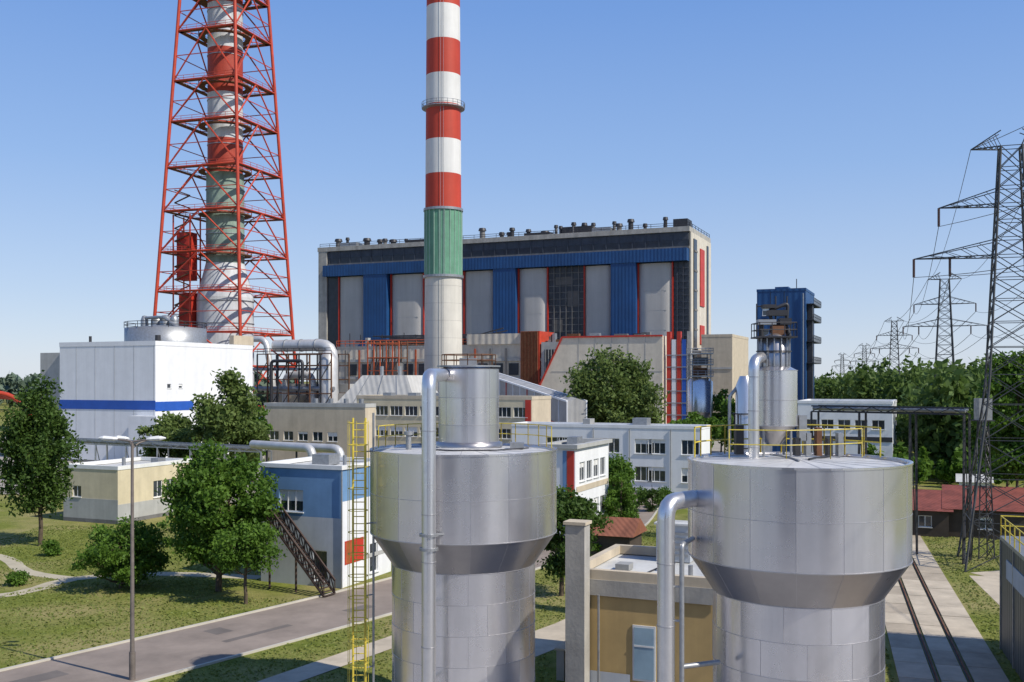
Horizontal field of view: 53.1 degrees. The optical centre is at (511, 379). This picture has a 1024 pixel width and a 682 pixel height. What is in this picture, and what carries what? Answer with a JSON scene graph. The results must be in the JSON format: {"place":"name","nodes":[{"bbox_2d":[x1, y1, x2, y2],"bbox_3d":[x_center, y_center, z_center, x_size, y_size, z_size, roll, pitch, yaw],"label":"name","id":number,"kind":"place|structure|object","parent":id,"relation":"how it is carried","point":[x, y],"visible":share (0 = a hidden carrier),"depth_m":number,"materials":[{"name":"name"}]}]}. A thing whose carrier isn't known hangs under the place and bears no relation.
{"place":"outdoors","nodes":[
{"label":"outdoors","id":0,"kind":"place"},
{"bbox_2d":[0,554,71,578],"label":"path","id":1,"kind":"structure","parent":0,"point":[13,564],"depth_m":81.18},
{"bbox_2d":[0,572,260,596],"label":"path","id":2,"kind":"structure","parent":0,"point":[70,579],"depth_m":77.48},
{"bbox_2d":[258,636,391,681],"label":"pavement","id":3,"kind":"structure","parent":0,"point":[310,670],"depth_m":53.77,"materials":[{"name":"concrete"}]},
{"bbox_2d":[0,494,658,681],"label":"road","id":4,"kind":"structure","parent":0,"point":[162,654],"depth_m":58.56,"materials":[{"name":"asphalt"}]},
{"bbox_2d":[10,605,375,681],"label":"asphalt patches","id":5,"kind":"object","parent":4,"relation":"on","point":[57,673],"visible":0.89,"depth_m":59.22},
{"bbox_2d":[557,443,607,533],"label":"walls","id":6,"kind":"structure","parent":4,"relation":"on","point":[586,454],"depth_m":93.40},
{"bbox_2d":[539,438,611,448],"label":"parapet","id":7,"kind":"structure","parent":6,"relation":"on","point":[563,444],"depth_m":93.31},
{"bbox_2d":[601,471,639,517],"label":"tree","id":8,"kind":"object","parent":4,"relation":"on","point":[615,507],"visible":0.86,"depth_m":97.74,"materials":[{"name":"green plant"}]},
{"bbox_2d":[608,450,637,500],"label":"linden tree","id":9,"kind":"object","parent":4,"relation":"on","point":[617,463],"visible":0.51,"depth_m":110.84,"materials":[{"name":"green plant"}]},
{"bbox_2d":[0,416,733,502],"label":"yard pavement","id":10,"kind":"structure","parent":0,"point":[716,447],"depth_m":201.79,"materials":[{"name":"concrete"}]},
{"bbox_2d":[40,353,59,439],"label":"annex","id":11,"kind":"object","parent":10,"relation":"on","point":[50,364],"visible":0.07,"depth_m":192.04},
{"bbox_2d":[128,416,161,457],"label":"annex","id":12,"kind":"object","parent":10,"relation":"on","point":[134,422],"visible":0.29,"depth_m":178.74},
{"bbox_2d":[60,345,252,459],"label":"walls","id":13,"kind":"structure","parent":10,"relation":"on","point":[143,373],"depth_m":185.24,"materials":[{"name":"metal"}]},
{"bbox_2d":[59,400,193,410],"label":"blue stripe","id":14,"kind":"object","parent":13,"relation":"attached to","point":[128,405],"visible":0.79,"depth_m":184.07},
{"bbox_2d":[59,341,252,348],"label":"parapet","id":15,"kind":"structure","parent":13,"relation":"on","point":[134,343],"depth_m":186.17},
{"bbox_2d":[124,325,206,342],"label":"roof tank","id":16,"kind":"object","parent":13,"relation":"on","point":[174,334],"visible":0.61,"depth_m":187.43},
{"bbox_2d":[133,411,204,459],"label":"maple tree","id":17,"kind":"object","parent":10,"relation":"on","point":[170,427],"visible":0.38,"depth_m":126.85,"materials":[{"name":"green plant"}]},
{"bbox_2d":[153,0,295,407],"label":"lattice tower stack","id":18,"kind":"object","parent":10,"relation":"on","point":[221,303],"visible":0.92,"depth_m":255.73,"materials":[{"name":"red metal"}]},
{"bbox_2d":[253,336,353,407],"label":"flue gas ducts","id":19,"kind":"object","parent":10,"relation":"on","point":[326,388],"visible":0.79,"depth_m":222.10,"materials":[{"name":"metal"}]},
{"bbox_2d":[264,398,375,461],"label":"brown hall","id":20,"kind":"structure","parent":10,"relation":"on","point":[315,421],"depth_m":141.05,"materials":[{"name":"paint"}]},
{"bbox_2d":[318,252,327,383],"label":"end wall","id":21,"kind":"structure","parent":10,"relation":"on","point":[322,302],"depth_m":359.45,"materials":[{"name":"concrete"}]},
{"bbox_2d":[323,247,688,345],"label":"blue frame","id":22,"kind":"object","parent":21,"relation":"attached to","point":[624,295],"visible":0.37,"depth_m":329.66,"materials":[{"name":"metal"}]},
{"bbox_2d":[340,263,671,346],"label":"pale panels","id":23,"kind":"object","parent":22,"relation":"attached to","point":[655,279],"visible":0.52,"depth_m":329.29,"materials":[{"name":"metal"}]},
{"bbox_2d":[338,262,673,346],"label":"red trim","id":24,"kind":"structure","parent":22,"relation":"attached to","point":[518,302],"depth_m":330.92,"materials":[{"name":"paint"}]},
{"bbox_2d":[328,261,688,349],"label":"glazing","id":25,"kind":"structure","parent":21,"relation":"attached to","point":[572,317],"depth_m":324.40,"materials":[{"name":"glass"}]},
{"bbox_2d":[552,277,579,331],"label":"glazing patch","id":26,"kind":"object","parent":25,"relation":"attached to","point":[571,302],"visible":1,"depth_m":324.32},
{"bbox_2d":[549,266,583,337],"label":"glazing bars","id":27,"kind":"object","parent":25,"relation":"attached to","point":[560,292],"visible":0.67,"depth_m":325.22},
{"bbox_2d":[367,341,407,374],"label":"steel scaffold","id":28,"kind":"object","parent":10,"relation":"on","point":[390,368],"visible":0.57,"depth_m":235.80,"materials":[{"name":"metal"}]},
{"bbox_2d":[422,0,464,392],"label":"banded chimney","id":29,"kind":"object","parent":10,"relation":"on","point":[443,108],"visible":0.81,"depth_m":246.21,"materials":[{"name":"concrete"}]},
{"bbox_2d":[357,398,531,446],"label":"walls","id":30,"kind":"structure","parent":10,"relation":"on","point":[395,419],"depth_m":158.09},
{"bbox_2d":[375,406,524,438],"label":"window frames","id":31,"kind":"structure","parent":30,"relation":"attached to","point":[436,416],"depth_m":157.96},
{"bbox_2d":[376,406,524,437],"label":"glass","id":32,"kind":"object","parent":31,"relation":"attached to","point":[381,410],"visible":0.23,"depth_m":157.62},
{"bbox_2d":[356,395,550,399],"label":"parapet","id":33,"kind":"structure","parent":30,"relation":"on","point":[513,397],"depth_m":157.65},
{"bbox_2d":[336,328,691,423],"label":"turbine hall","id":34,"kind":"structure","parent":10,"relation":"on","point":[545,359],"depth_m":273.56,"materials":[{"name":"concrete"}]},
{"bbox_2d":[354,232,689,330],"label":"structure","id":35,"kind":"object","parent":10,"relation":"on","point":[642,263],"visible":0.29,"depth_m":310.59,"materials":[{"name":"metal"}]},
{"bbox_2d":[327,246,689,265],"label":"band","id":36,"kind":"object","parent":35,"relation":"attached to","point":[522,254],"visible":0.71,"depth_m":328.51,"materials":[{"name":"metal"}]},
{"bbox_2d":[328,239,688,263],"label":"glazing","id":37,"kind":"structure","parent":36,"relation":"on","point":[627,245],"depth_m":328.97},
{"bbox_2d":[328,231,688,258],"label":"wall","id":38,"kind":"structure","parent":37,"relation":"on","point":[559,242],"depth_m":328.91,"materials":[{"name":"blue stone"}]},
{"bbox_2d":[329,232,672,263],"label":"mullions","id":39,"kind":"object","parent":38,"relation":"attached to","point":[506,248],"visible":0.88,"depth_m":331.04,"materials":[{"name":"black metal"}]},
{"bbox_2d":[318,226,710,251],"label":"roof edge","id":40,"kind":"object","parent":35,"relation":"on","point":[543,237],"visible":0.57,"depth_m":328.35,"materials":[{"name":"concrete"}]},
{"bbox_2d":[334,217,667,244],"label":"roof vents","id":41,"kind":"object","parent":40,"relation":"on","point":[629,221],"visible":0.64,"depth_m":332.92,"materials":[{"name":"metal"}]},
{"bbox_2d":[320,222,709,246],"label":"railing","id":42,"kind":"object","parent":40,"relation":"on","point":[553,232],"visible":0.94,"depth_m":329.03,"materials":[{"name":"metal"}]},
{"bbox_2d":[405,218,691,242],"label":"roof plant","id":43,"kind":"object","parent":40,"relation":"on","point":[590,227],"visible":0.36,"depth_m":326.77,"materials":[{"name":"metal"}]},
{"bbox_2d":[532,399,550,421],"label":"walls","id":44,"kind":"structure","parent":10,"relation":"on","point":[541,410],"depth_m":153.69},
{"bbox_2d":[499,373,586,421],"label":"conveyor gallery","id":45,"kind":"object","parent":10,"relation":"on","point":[564,408],"visible":0.38,"depth_m":183.23,"materials":[{"name":"grey metal"}]},
{"bbox_2d":[512,426,709,491],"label":"walls","id":46,"kind":"structure","parent":10,"relation":"on","point":[679,461],"depth_m":133.96,"materials":[{"name":"paint"}]},
{"bbox_2d":[511,421,709,428],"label":"parapet","id":47,"kind":"structure","parent":46,"relation":"on","point":[624,425],"depth_m":136.93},
{"bbox_2d":[557,437,698,482],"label":"window frames","id":48,"kind":"structure","parent":46,"relation":"attached to","point":[659,453],"depth_m":133.58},
{"bbox_2d":[547,437,698,481],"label":"glass","id":49,"kind":"object","parent":48,"relation":"in","point":[640,448],"visible":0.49,"depth_m":133.69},
{"bbox_2d":[559,342,671,423],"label":"willow tree","id":50,"kind":"object","parent":10,"relation":"on","point":[625,391],"visible":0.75,"depth_m":180.47,"materials":[{"name":"green plant"}]},
{"bbox_2d":[668,411,726,447],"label":"maple tree","id":51,"kind":"object","parent":10,"relation":"on","point":[695,415],"visible":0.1,"depth_m":168.89,"materials":[{"name":"green plant"}]},
{"bbox_2d":[686,348,713,419],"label":"ash silo","id":52,"kind":"object","parent":10,"relation":"on","point":[699,394],"visible":0.93,"depth_m":203.01,"materials":[{"name":"metal"}]},
{"bbox_2d":[690,232,710,377],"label":"side wall","id":53,"kind":"structure","parent":10,"relation":"on","point":[702,243],"depth_m":319.31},
{"bbox_2d":[693,239,708,362],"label":"side strips","id":54,"kind":"object","parent":53,"relation":"attached to","point":[695,292],"visible":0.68,"depth_m":315.36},
{"bbox_2d":[700,249,704,343],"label":"side strips","id":55,"kind":"object","parent":53,"relation":"attached to","point":[702,282],"visible":0.79,"depth_m":323.24,"materials":[{"name":"red paint"}]},
{"bbox_2d":[711,389,731,452],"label":"maple tree","id":56,"kind":"object","parent":10,"relation":"on","point":[717,402],"visible":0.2,"depth_m":208.22,"materials":[{"name":"green plant"}]},
{"bbox_2d":[713,396,734,451],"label":"maple tree","id":57,"kind":"object","parent":10,"relation":"on","point":[724,419],"visible":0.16,"depth_m":174.35,"materials":[{"name":"green plant"}]},
{"bbox_2d":[701,337,747,412],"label":"walls","id":58,"kind":"structure","parent":10,"relation":"on","point":[732,352],"depth_m":301.93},
{"bbox_2d":[757,290,813,451],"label":"walls","id":59,"kind":"structure","parent":10,"relation":"on","point":[795,300],"depth_m":190.77,"materials":[{"name":"metal"}]},
{"bbox_2d":[807,305,813,398],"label":"side stair","id":60,"kind":"object","parent":10,"relation":"on","point":[810,355],"visible":0.64,"depth_m":191.66,"materials":[{"name":"metal"}]},
{"bbox_2d":[337,366,437,402],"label":"metal roofed hall","id":61,"kind":"structure","parent":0,"point":[398,384],"depth_m":197.44,"materials":[{"name":"metal"}]},
{"bbox_2d":[0,382,1023,681],"bbox_3d":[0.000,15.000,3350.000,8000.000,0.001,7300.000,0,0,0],"label":"ground","id":62,"kind":"structure","parent":0,"point":[10,526],"depth_m":67.64,"materials":[{"name":"green plant"}]},
{"bbox_2d":[0,369,87,545],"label":"birch tree","id":63,"kind":"object","parent":62,"relation":"on","point":[27,445],"visible":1,"depth_m":91.23,"materials":[{"name":"green plant"}]},
{"bbox_2d":[65,514,175,588],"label":"round bush","id":64,"kind":"object","parent":62,"relation":"on","point":[106,555],"visible":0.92,"depth_m":72.55,"materials":[{"name":"green plant"}]},
{"bbox_2d":[64,460,188,504],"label":"walls","id":65,"kind":"structure","parent":62,"relation":"on","point":[104,484],"depth_m":107.66,"materials":[{"name":"paint"}]},
{"bbox_2d":[63,497,172,519],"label":"band","id":66,"kind":"object","parent":65,"relation":"attached to","point":[103,509],"visible":0.68,"depth_m":107.70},
{"bbox_2d":[64,457,191,469],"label":"parapet","id":67,"kind":"structure","parent":65,"relation":"on","point":[97,465],"depth_m":111.28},
{"bbox_2d":[99,436,165,679],"bbox_3d":[-18.932,8.909,51.545,3.414,12.182,1.216,0,0,4],"label":"street lamp","id":68,"kind":"object","parent":62,"relation":"on","point":[132,664],"visible":1,"depth_m":51.06,"materials":[{"name":"metal"}]},
{"bbox_2d":[67,438,271,504],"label":"pipe bridge","id":69,"kind":"structure","parent":62,"relation":"on","point":[181,445],"depth_m":119.64,"materials":[{"name":"metal"}]},
{"bbox_2d":[154,437,284,591],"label":"linden tree","id":70,"kind":"object","parent":62,"relation":"on","point":[200,491],"visible":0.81,"depth_m":70.56,"materials":[{"name":"green plant"}]},
{"bbox_2d":[186,367,273,502],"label":"poplar tree","id":71,"kind":"object","parent":62,"relation":"on","point":[227,423],"visible":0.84,"depth_m":120.59,"materials":[{"name":"green plant"}]},
{"bbox_2d":[208,522,287,603],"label":"linden tree","id":72,"kind":"object","parent":62,"relation":"on","point":[253,547],"visible":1,"depth_m":67.91,"materials":[{"name":"green plant"}]},
{"bbox_2d":[249,440,344,461],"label":"insulated pipeline","id":73,"kind":"object","parent":62,"relation":"on","point":[310,449],"visible":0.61,"depth_m":100.23,"materials":[{"name":"metal"}]},
{"bbox_2d":[261,515,340,587],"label":"walls","id":74,"kind":"structure","parent":62,"relation":"on","point":[321,534],"depth_m":74.49,"materials":[{"name":"paint"}]},
{"bbox_2d":[261,461,369,518],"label":"walls","id":75,"kind":"structure","parent":74,"relation":"on","point":[321,488],"depth_m":74.45,"materials":[{"name":"paint"}]},
{"bbox_2d":[259,456,369,469],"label":"parapet","id":76,"kind":"structure","parent":75,"relation":"on","point":[281,463],"depth_m":75.49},
{"bbox_2d":[281,500,375,578],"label":"glass","id":77,"kind":"object","parent":75,"relation":"attached to","point":[322,555],"visible":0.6,"depth_m":75.09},
{"bbox_2d":[266,502,335,596],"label":"conveyor stair","id":78,"kind":"object","parent":62,"relation":"on","point":[286,529],"visible":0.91,"depth_m":71.94,"materials":[{"name":"brown metal"}]},
{"bbox_2d":[343,496,390,587],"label":"walls","id":79,"kind":"structure","parent":62,"relation":"on","point":[383,563],"depth_m":75.62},
{"bbox_2d":[0,371,844,407],"bbox_3d":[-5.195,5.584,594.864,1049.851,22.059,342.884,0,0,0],"label":"distant forest","id":80,"kind":"object","parent":62,"relation":"on","point":[12,383],"visible":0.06,"depth_m":469.76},
{"bbox_2d":[537,484,613,595],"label":"linden tree","id":81,"kind":"object","parent":62,"relation":"on","point":[574,506],"visible":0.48,"depth_m":69.98,"materials":[{"name":"green plant"}]},
{"bbox_2d":[590,516,646,556],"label":"garden pavilion","id":82,"kind":"structure","parent":62,"relation":"on","point":[626,531],"depth_m":84.94,"materials":[{"name":"tile"}]},
{"bbox_2d":[638,488,664,511],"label":"garden shrub","id":83,"kind":"object","parent":62,"relation":"on","point":[652,493],"visible":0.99,"depth_m":115.88,"materials":[{"name":"green plant"}]},
{"bbox_2d":[728,376,771,451],"bbox_3d":[13.900,7.400,60.000,2.500,15.200,1.455,0,0,0],"label":"dosing silo","id":84,"kind":"object","parent":62,"relation":"on","point":[740,390],"visible":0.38,"depth_m":59.60,"materials":[{"name":"metal"}]},
{"bbox_2d":[798,402,896,456],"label":"walls","id":85,"kind":"structure","parent":62,"relation":"on","point":[888,431],"depth_m":152.17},
{"bbox_2d":[798,399,896,403],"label":"parapet","id":86,"kind":"structure","parent":85,"relation":"on","point":[865,401],"depth_m":154.39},
{"bbox_2d":[810,405,971,563],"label":"pipe bridge","id":87,"kind":"structure","parent":62,"relation":"on","point":[909,410],"depth_m":86.52,"materials":[{"name":"metal"}]},
{"bbox_2d":[814,353,994,465],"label":"forest","id":88,"kind":"object","parent":62,"relation":"on","point":[920,385],"visible":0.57,"depth_m":158.06,"materials":[{"name":"green plant"}]},
{"bbox_2d":[912,489,953,537],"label":"red roof shed","id":89,"kind":"structure","parent":62,"relation":"on","point":[933,518],"depth_m":97.90,"materials":[{"name":"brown wood"}]},
{"bbox_2d":[867,441,1005,484],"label":"hedge","id":90,"kind":"object","parent":62,"relation":"on","point":[945,470],"visible":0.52,"depth_m":143.80,"materials":[{"name":"green plant"}]},
{"bbox_2d":[902,272,986,377],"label":"electricity pylon","id":91,"kind":"object","parent":62,"relation":"on","point":[951,325],"visible":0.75,"depth_m":189.21,"materials":[{"name":"metal"}]},
{"bbox_2d":[885,535,1009,681],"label":"railway siding","id":92,"kind":"object","parent":62,"relation":"on","point":[977,655],"visible":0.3,"depth_m":60.46,"materials":[{"name":"concrete"}]},
{"bbox_2d":[913,128,1023,571],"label":"electricity pylon","id":93,"kind":"object","parent":62,"relation":"on","point":[996,220],"visible":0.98,"depth_m":82.41,"materials":[{"name":"metal"}]},
{"bbox_2d":[835,126,1023,373],"bbox_3d":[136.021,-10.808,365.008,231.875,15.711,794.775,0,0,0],"label":"power lines","id":94,"kind":"object","parent":93,"relation":"attached to","point":[946,287],"visible":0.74,"depth_m":116.73,"materials":[{"name":"metal"}]},
{"bbox_2d":[942,484,1023,539],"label":"red roof shed","id":95,"kind":"structure","parent":62,"relation":"on","point":[951,496],"depth_m":97.37,"materials":[{"name":"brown wood"}]},
{"bbox_2d":[971,398,994,558],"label":"signal mast","id":96,"kind":"object","parent":62,"relation":"on","point":[977,405],"visible":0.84,"depth_m":85.58,"materials":[{"name":"metal"}]},
{"bbox_2d":[959,348,1023,486],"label":"ash tree","id":97,"kind":"object","parent":62,"relation":"on","point":[1013,433],"visible":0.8,"depth_m":103.43,"materials":[{"name":"green plant"}]},
{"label":"foundations","id":98,"kind":"object","parent":62,"relation":"on","visible":0},
{"bbox_2d":[590,670,629,681],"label":"blue plinth","id":99,"kind":"structure","parent":98,"relation":"on","point":[610,677],"depth_m":48.41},
{"bbox_2d":[0,0,1023,381],"label":"sky","id":100,"kind":"structure","parent":0,"point":[819,144],"materials":[{"name":"blue"}]},
{"bbox_2d":[535,619,564,656],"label":"pavement","id":101,"kind":"structure","parent":0,"point":[549,638],"depth_m":59.43,"materials":[{"name":"concrete"}]},
{"bbox_2d":[970,576,999,604],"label":"concrete road","id":102,"kind":"structure","parent":0,"point":[990,586],"depth_m":74.47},
{"label":"yard pavement","id":103,"kind":"structure","parent":0,"visible":0},
{"bbox_2d":[419,368,448,681],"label":"process pipe","id":104,"kind":"object","parent":103,"relation":"on","point":[431,377],"visible":0.99,"depth_m":39.62,"materials":[{"name":"metal"}]},
{"bbox_2d":[369,354,556,681],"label":"silo tank","id":105,"kind":"object","parent":103,"relation":"on","point":[496,511],"visible":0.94,"depth_m":41.42,"materials":[{"name":"metal"}]},
{"bbox_2d":[348,413,374,681],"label":"access ladder","id":106,"kind":"object","parent":105,"relation":"attached to","point":[365,523],"visible":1,"depth_m":42.56,"materials":[{"name":"metal"}]},
{"bbox_2d":[565,524,589,681],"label":"chimney shaft","id":107,"kind":"object","parent":103,"relation":"on","point":[577,603],"visible":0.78,"depth_m":48.16,"materials":[{"name":"concrete"}]},
{"bbox_2d":[590,579,712,681],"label":"walls","id":108,"kind":"structure","parent":103,"relation":"on","point":[620,617],"depth_m":48.02,"materials":[{"name":"paint"}]},
{"bbox_2d":[634,627,653,680],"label":"window blind","id":109,"kind":"object","parent":108,"relation":"in","point":[643,663],"depth_m":47.74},
{"bbox_2d":[594,554,703,575],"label":"roof","id":110,"kind":"structure","parent":108,"relation":"on","point":[644,563],"depth_m":52.83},
{"bbox_2d":[590,544,711,587],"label":"parapet","id":111,"kind":"structure","parent":108,"relation":"on","point":[601,557],"depth_m":48.49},
{"bbox_2d":[590,579,712,604],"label":"fascia","id":112,"kind":"structure","parent":111,"relation":"attached to","point":[648,591],"depth_m":47.76,"materials":[{"name":"concrete"}]},
{"bbox_2d":[657,490,719,681],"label":"process pipe","id":113,"kind":"object","parent":103,"relation":"on","point":[670,504],"visible":1,"depth_m":35.96,"materials":[{"name":"metal"}]},
{"bbox_2d":[687,296,912,681],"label":"silo tank","id":114,"kind":"object","parent":103,"relation":"on","point":[803,560],"visible":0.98,"depth_m":35.28,"materials":[{"name":"metal"}]},
{"bbox_2d":[1001,541,1023,681],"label":"walls","id":115,"kind":"structure","parent":103,"relation":"on","point":[1006,611],"depth_m":53.78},
{"bbox_2d":[1006,560,1023,596],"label":"windows","id":116,"kind":"structure","parent":115,"relation":"attached to","point":[1018,580],"depth_m":52.37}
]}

